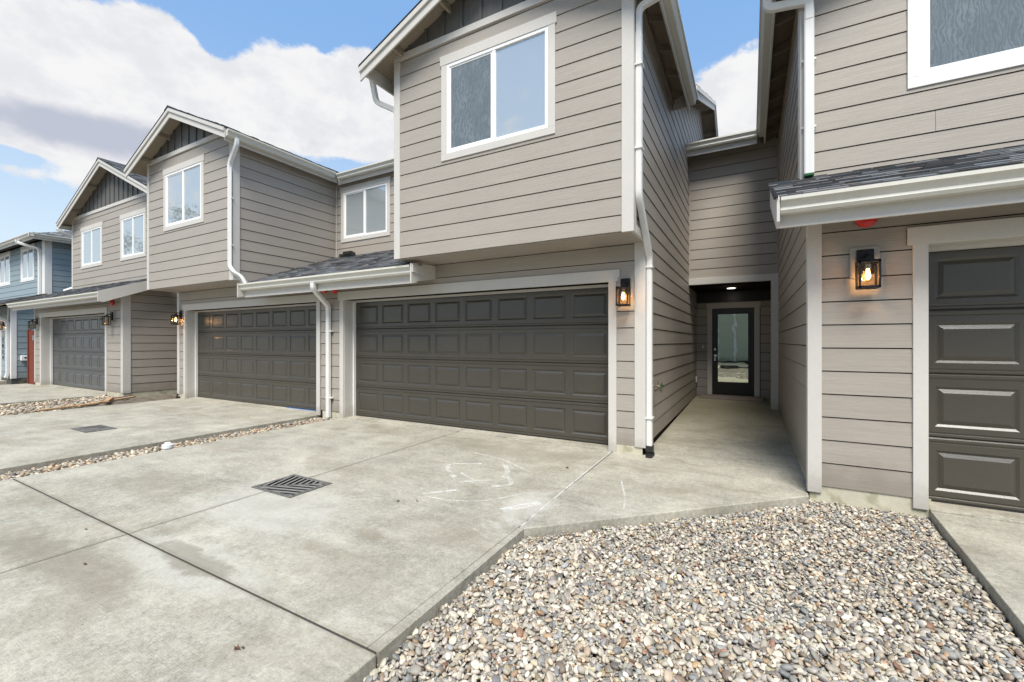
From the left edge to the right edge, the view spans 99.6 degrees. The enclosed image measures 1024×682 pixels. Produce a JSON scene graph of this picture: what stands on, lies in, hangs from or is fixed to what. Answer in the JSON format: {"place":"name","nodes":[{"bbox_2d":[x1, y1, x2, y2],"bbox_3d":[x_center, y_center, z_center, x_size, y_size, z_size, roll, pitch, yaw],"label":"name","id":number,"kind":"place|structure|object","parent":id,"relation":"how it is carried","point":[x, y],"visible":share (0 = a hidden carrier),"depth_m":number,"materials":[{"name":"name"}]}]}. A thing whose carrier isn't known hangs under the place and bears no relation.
{"place":"outdoors","nodes":[
{"label":"outdoors","id":0,"kind":"place"},
{"bbox_2d":[0,383,66,393],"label":"driveway","id":1,"kind":"structure","parent":0,"point":[14,388],"depth_m":12.54,"materials":[{"name":"concrete"}]},
{"bbox_2d":[0,230,71,383],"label":"blue house","id":2,"kind":"structure","parent":0,"point":[33,264],"depth_m":15.60,"materials":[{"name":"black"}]},
{"bbox_2d":[0,251,10,286],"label":"window","id":3,"kind":"structure","parent":2,"relation":"in","point":[5,261],"depth_m":17.69,"materials":[{"name":"glass"}]},
{"bbox_2d":[20,355,26,360],"bbox_3d":[-16.884,0.570,14.987,0.130,0.180,0.200,0,0,29],"label":"vent hood","id":4,"kind":"object","parent":2,"relation":"attached to","point":[23,357],"visible":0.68,"depth_m":14.93,"materials":[{"name":"white plastic"}]},
{"bbox_2d":[20,243,34,282],"bbox_3d":[-18.332,-2.960,16.359,1.540,1.360,0.034,0,0,29],"label":"window","id":5,"kind":"structure","parent":2,"relation":"in","point":[27,253],"depth_m":16.35,"materials":[{"name":"glass"}]},
{"bbox_2d":[0,389,106,405],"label":"driveway","id":6,"kind":"structure","parent":0,"point":[24,397],"depth_m":10.76,"materials":[{"name":"concrete"}]},
{"bbox_2d":[0,479,125,572],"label":"driveway","id":7,"kind":"structure","parent":0,"point":[36,526],"depth_m":3.15,"materials":[{"name":"concrete"}]},
{"bbox_2d":[42,385,104,393],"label":"driveway","id":8,"kind":"structure","parent":0,"point":[81,389],"depth_m":12.19,"materials":[{"name":"concrete"}]},
{"bbox_2d":[48,393,187,409],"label":"soil","id":9,"kind":"structure","parent":0,"point":[155,398],"depth_m":10.20,"materials":[{"name":"brown soil"}]},
{"bbox_2d":[78,396,135,406],"bbox_3d":[-9.121,1.340,9.763,0.100,0.055,1.390,0,0,-1],"label":"wood plank","id":10,"kind":"object","parent":9,"relation":"on","point":[122,398],"visible":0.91,"depth_m":9.87,"materials":[{"name":"brown wood"}]},
{"bbox_2d":[103,397,113,401],"bbox_3d":[-9.046,1.300,9.693,0.090,0.060,0.560,0,0,-35],"label":"wood plank","id":11,"kind":"object","parent":10,"relation":"on","point":[108,399],"visible":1,"depth_m":9.60,"materials":[{"name":"brown wood"}]},
{"bbox_2d":[100,395,133,400],"bbox_3d":[-9.327,1.330,10.219,0.070,0.050,0.807,0,0,-1],"label":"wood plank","id":12,"kind":"object","parent":9,"relation":"on","point":[119,397],"visible":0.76,"depth_m":10.34,"materials":[{"name":"brown wood"}]},
{"bbox_2d":[0,398,243,437],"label":"driveway","id":13,"kind":"structure","parent":0,"point":[23,424],"depth_m":7.96,"materials":[{"name":"concrete"}]},
{"bbox_2d":[0,406,318,474],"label":"driveway","id":14,"kind":"structure","parent":0,"point":[28,451],"depth_m":6.26,"materials":[{"name":"concrete"}]},
{"bbox_2d":[70,425,116,432],"bbox_3d":[-6.523,1.355,6.739,0.610,0.009,0.370,0,0,29],"label":"drain grate","id":15,"kind":"object","parent":14,"relation":"on","point":[93,428],"visible":1,"depth_m":6.72,"materials":[{"name":"metal"}]},
{"bbox_2d":[0,535,375,681],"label":"driveway","id":16,"kind":"structure","parent":0,"point":[126,608],"depth_m":2.04,"materials":[{"name":"concrete"}]},
{"bbox_2d":[14,418,455,532],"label":"driveway","id":17,"kind":"structure","parent":0,"point":[132,494],"depth_m":4.60,"materials":[{"name":"concrete"}]},
{"bbox_2d":[188,397,322,417],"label":"driveway","id":18,"kind":"structure","parent":0,"point":[258,405],"depth_m":9.12,"materials":[{"name":"concrete"}]},
{"bbox_2d":[130,432,611,646],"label":"driveway","id":19,"kind":"structure","parent":0,"point":[359,553],"depth_m":3.16,"materials":[{"name":"concrete"}]},
{"bbox_2d":[251,474,331,497],"bbox_3d":[-2.074,1.355,4.080,0.570,0.009,0.435,0,0,29],"label":"drain grate","id":20,"kind":"object","parent":19,"relation":"on","point":[293,485],"visible":1,"depth_m":4.06,"materials":[{"name":"metal"}]},
{"bbox_2d":[424,459,624,508],"bbox_3d":[0.092,1.356,4.151,2.060,0.001,1.465,0,0,29],"label":"chalk scribble","id":21,"kind":"object","parent":19,"relation":"on","point":[497,486],"visible":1,"depth_m":3.94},
{"bbox_2d":[524,459,601,524],"bbox_3d":[0.628,1.357,4.232,0.016,0.004,2.380,0,0,28],"label":"joint sealant","id":22,"kind":"object","parent":19,"relation":"on","point":[560,492],"visible":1,"depth_m":3.84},
{"bbox_2d":[0,0,759,241],"label":"sky","id":23,"kind":"structure","parent":0,"point":[82,81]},
{"bbox_2d":[368,528,523,668],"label":"curb","id":24,"kind":"structure","parent":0,"point":[390,642],"depth_m":2.28,"materials":[{"name":"concrete"}]},
{"bbox_2d":[345,416,607,450],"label":"driveway","id":25,"kind":"structure","parent":0,"point":[529,438],"depth_m":6.34,"materials":[{"name":"concrete"}]},
{"bbox_2d":[0,384,1023,681],"bbox_3d":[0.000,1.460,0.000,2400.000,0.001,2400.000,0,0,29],"label":"ground","id":26,"kind":"structure","parent":0,"point":[694,616],"depth_m":2.24,"materials":[{"name":"grey gravel"}]},
{"bbox_2d":[27,329,34,384],"bbox_3d":[-15.381,0.520,13.879,0.743,1.840,0.090,0,0,29],"label":"red door","id":27,"kind":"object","parent":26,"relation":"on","point":[30,359],"visible":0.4,"depth_m":13.95,"materials":[{"name":"red wood"}]},
{"bbox_2d":[0,395,123,415],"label":"pebble bed","id":28,"kind":"object","parent":26,"relation":"on","point":[18,408],"visible":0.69,"depth_m":9.36,"materials":[{"name":"grey gravel"}]},
{"bbox_2d":[37,402,98,410],"bbox_3d":[-9.187,1.350,8.971,0.080,0.050,0.962,0,0,20],"label":"wood plank","id":29,"kind":"object","parent":28,"relation":"on","point":[66,406],"visible":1,"depth_m":8.90,"materials":[{"name":"brown wood"}]},
{"bbox_2d":[6,157,176,398],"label":"townhouse","id":30,"kind":"structure","parent":26,"relation":"on","point":[131,349],"depth_m":12.16,"materials":[{"name":"grey wood"}]},
{"bbox_2d":[28,317,38,328],"bbox_3d":[-14.843,-0.586,13.408,0.200,0.368,0.206,0,0,29],"label":"wall lamp","id":31,"kind":"object","parent":30,"relation":"attached to","point":[36,322],"visible":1,"depth_m":13.40,"materials":[{"name":"black metal"}]},
{"bbox_2d":[53,315,104,390],"bbox_3d":[-12.357,0.300,12.469,4.670,2.100,0.062,0,0,29],"label":"garage door","id":32,"kind":"structure","parent":30,"relation":"in","point":[78,342],"depth_m":12.53,"materials":[{"name":"grey metal"}]},
{"bbox_2d":[80,221,102,268],"bbox_3d":[-13.112,-2.980,13.483,1.660,1.320,0.034,0,0,29],"label":"window","id":33,"kind":"structure","parent":30,"relation":"in","point":[91,235],"depth_m":13.47,"materials":[{"name":"glass"}]},
{"bbox_2d":[102,311,114,325],"bbox_3d":[-10.069,-0.586,10.778,0.200,0.368,0.206,0,0,29],"label":"wall lamp","id":34,"kind":"object","parent":30,"relation":"attached to","point":[112,315],"visible":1,"depth_m":10.81,"materials":[{"name":"black metal"}]},
{"bbox_2d":[120,207,146,260],"bbox_3d":[-10.620,-2.980,12.110,1.610,1.320,0.034,0,0,29],"label":"window","id":35,"kind":"structure","parent":30,"relation":"in","point":[133,245],"depth_m":12.10,"materials":[{"name":"glass"}]},
{"bbox_2d":[0,417,330,480],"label":"pebble strip","id":36,"kind":"object","parent":26,"relation":"on","point":[58,466],"visible":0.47,"depth_m":5.46,"materials":[{"name":"grey gravel"}]},
{"bbox_2d":[161,442,173,450],"bbox_3d":[-4.407,1.359,5.533,0.124,0.142,0.124,0,0,29],"label":"cleanout cap","id":37,"kind":"object","parent":36,"relation":"on","point":[167,445],"visible":0.84,"depth_m":5.50,"materials":[{"name":"white plastic"}]},
{"bbox_2d":[13,479,375,653],"bbox_3d":[-2.781,1.407,3.096,4.980,0.086,0.020,0,0,29],"label":"joint filler","id":38,"kind":"object","parent":26,"relation":"on","point":[322,627],"visible":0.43,"depth_m":2.46,"materials":[{"name":"grey"}]},
{"bbox_2d":[123,105,338,414],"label":"townhouse","id":39,"kind":"structure","parent":26,"relation":"on","point":[228,209],"depth_m":9.17,"materials":[{"name":"grey wood"}]},
{"bbox_2d":[171,310,183,324],"bbox_3d":[-7.988,-0.586,10.317,0.200,0.368,0.206,0,0,29],"label":"wall lamp","id":40,"kind":"object","parent":39,"relation":"attached to","point":[180,315],"visible":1,"depth_m":10.31,"materials":[{"name":"black metal"}]},
{"bbox_2d":[163,154,204,231],"bbox_3d":[-7.003,-3.125,9.204,1.710,1.370,0.034,0,0,29],"label":"window","id":41,"kind":"structure","parent":39,"relation":"in","point":[183,183],"depth_m":9.19,"materials":[{"name":"glass"}]},
{"bbox_2d":[198,305,315,409],"bbox_3d":[-5.573,0.300,9.417,4.740,2.100,0.061,0,0,29],"label":"garage door","id":42,"kind":"structure","parent":39,"relation":"in","point":[264,356],"depth_m":9.30,"materials":[{"name":"grey metal"}]},
{"bbox_2d":[237,0,778,457],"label":"townhouse","id":43,"kind":"structure","parent":26,"relation":"on","point":[529,193],"depth_m":6.04,"materials":[{"name":"grey wood"}]},
{"bbox_2d":[340,176,390,242],"bbox_3d":[-3.364,-2.990,9.883,1.610,1.300,0.034,0,0,29],"label":"window","id":44,"kind":"structure","parent":43,"relation":"in","point":[365,206],"depth_m":9.87,"materials":[{"name":"glass"}]},
{"bbox_2d":[356,287,607,444],"bbox_3d":[-0.760,0.300,6.766,4.770,2.100,0.061,0,0,29],"label":"garage door","id":45,"kind":"structure","parent":43,"relation":"in","point":[535,363],"depth_m":6.47,"materials":[{"name":"grey metal"}]},
{"bbox_2d":[440,11,556,161],"bbox_3d":[-0.224,-3.150,5.470,1.710,1.420,0.034,0,0,29],"label":"window","id":46,"kind":"structure","parent":43,"relation":"in","point":[498,90],"depth_m":5.43,"materials":[{"name":"glass"}]},
{"bbox_2d":[616,276,633,306],"bbox_3d":[1.340,-0.606,5.178,0.200,0.368,0.206,0,0,29],"label":"wall lamp","id":47,"kind":"object","parent":43,"relation":"attached to","point":[625,287],"visible":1,"depth_m":5.21,"materials":[{"name":"black metal"}]},
{"bbox_2d":[653,379,663,392],"bbox_3d":[1.852,0.570,5.499,0.145,0.180,0.100,0,0,29],"label":"hose bib","id":48,"kind":"object","parent":43,"relation":"attached to","point":[659,387],"visible":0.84,"depth_m":5.49,"materials":[{"name":"grey metal"}]},
{"bbox_2d":[712,308,753,395],"bbox_3d":[4.994,0.243,9.781,0.846,1.995,0.086,0,0,29],"label":"entry door","id":49,"kind":"structure","parent":43,"relation":"in","point":[732,328],"depth_m":9.79,"materials":[{"name":"black"}]},
{"bbox_2d":[756,0,1023,519],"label":"townhouse","id":50,"kind":"structure","parent":26,"relation":"on","point":[901,389],"depth_m":3.75,"materials":[{"name":"grey wood"}]},
{"bbox_2d":[850,246,880,289],"bbox_3d":[2.958,-0.621,3.602,0.200,0.368,0.206,0,0,29],"label":"wall lamp","id":51,"kind":"object","parent":50,"relation":"attached to","point":[865,262],"visible":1,"depth_m":3.63,"materials":[{"name":"black metal"}]},
{"bbox_2d":[855,218,877,227],"bbox_3d":[2.997,-1.045,3.657,0.155,0.155,0.068,0,0,29],"label":"alarm bell","id":52,"kind":"object","parent":50,"relation":"attached to","point":[865,223],"visible":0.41,"depth_m":3.64,"materials":[{"name":"red paint"}]},
{"bbox_2d":[907,0,1023,89],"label":"window","id":53,"kind":"structure","parent":50,"relation":"in","point":[948,40],"depth_m":3.98,"materials":[{"name":"glass"}]},
{"bbox_2d":[929,245,1023,513],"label":"garage door","id":54,"kind":"structure","parent":50,"relation":"in","point":[976,296],"depth_m":3.51,"materials":[{"name":"grey metal"}]},
{"bbox_2d":[519,452,808,538],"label":"walkway","id":55,"kind":"structure","parent":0,"point":[656,489],"depth_m":3.80,"materials":[{"name":"concrete"}]},
{"bbox_2d":[644,395,808,494],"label":"walkway","id":56,"kind":"structure","parent":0,"point":[747,439],"depth_m":5.78,"materials":[{"name":"concrete"}]},
{"bbox_2d":[700,394,764,402],"bbox_3d":[4.826,1.243,9.527,1.299,0.065,0.584,0,0,29],"label":"doorstep board","id":57,"kind":"object","parent":56,"relation":"on","point":[736,398],"visible":1,"depth_m":9.43,"materials":[{"name":"grey concrete"}]},
{"bbox_2d":[929,501,1023,523],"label":"driveway","id":58,"kind":"structure","parent":0,"point":[989,514],"depth_m":3.41,"materials":[{"name":"concrete"}]},
{"bbox_2d":[931,512,1023,643],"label":"driveway","id":59,"kind":"structure","parent":0,"point":[990,553],"depth_m":2.77,"materials":[{"name":"concrete"}]}
]}

